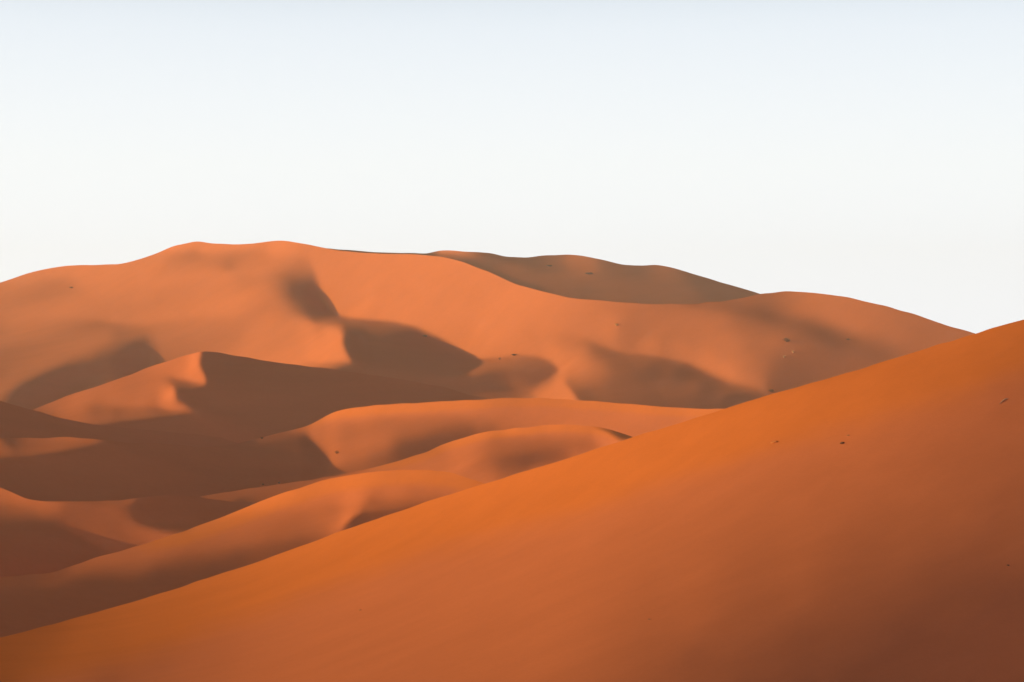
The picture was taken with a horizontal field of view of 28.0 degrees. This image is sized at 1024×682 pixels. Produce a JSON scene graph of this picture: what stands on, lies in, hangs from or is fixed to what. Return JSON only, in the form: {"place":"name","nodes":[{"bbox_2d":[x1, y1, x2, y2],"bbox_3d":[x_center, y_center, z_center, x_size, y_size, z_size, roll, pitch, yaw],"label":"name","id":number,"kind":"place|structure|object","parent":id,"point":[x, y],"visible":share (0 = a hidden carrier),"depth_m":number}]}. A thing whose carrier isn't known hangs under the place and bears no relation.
{"place":"outdoors","nodes":[
{"label":"outdoors","id":0,"kind":"place"},
{"bbox_2d":[0,401,236,446],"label":"valley shoulder","id":1,"kind":"object","parent":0,"point":[18,421],"visible":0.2,"depth_m":535.12},
{"bbox_2d":[0,488,257,576],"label":"bowl dune","id":2,"kind":"structure","parent":0,"point":[40,537],"depth_m":338.10},
{"bbox_2d":[0,470,484,636],"bbox_3d":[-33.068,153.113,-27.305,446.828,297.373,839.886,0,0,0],"label":"valley dune","id":3,"kind":"structure","parent":0,"point":[273,526],"depth_m":277.57},
{"bbox_2d":[33,351,486,442],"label":"pyramid dune","id":4,"kind":"structure","parent":0,"point":[237,399],"depth_m":641.45},
{"bbox_2d":[0,398,722,500],"bbox_3d":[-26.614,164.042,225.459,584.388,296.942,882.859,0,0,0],"label":"valley dune","id":5,"kind":"structure","parent":0,"point":[83,469],"depth_m":503.26},
{"bbox_2d":[200,424,631,501],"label":"rounded dune","id":6,"kind":"structure","parent":0,"point":[487,457],"depth_m":436.49},
{"bbox_2d":[0,241,974,409],"bbox_3d":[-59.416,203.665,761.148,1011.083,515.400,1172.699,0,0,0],"label":"dune","id":7,"kind":"structure","parent":0,"point":[295,303],"depth_m":920.78},
{"bbox_2d":[0,320,1023,681],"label":"foreground dune","id":8,"kind":"structure","parent":0,"point":[884,542],"depth_m":73.50},
{"bbox_2d":[0,0,1023,333],"label":"sky","id":9,"kind":"structure","parent":0,"point":[872,151]},
{"bbox_2d":[328,248,758,303],"bbox_3d":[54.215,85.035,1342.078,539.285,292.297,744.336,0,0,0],"label":"distant dune","id":10,"kind":"structure","parent":0,"point":[568,276],"depth_m":1387.24}
]}

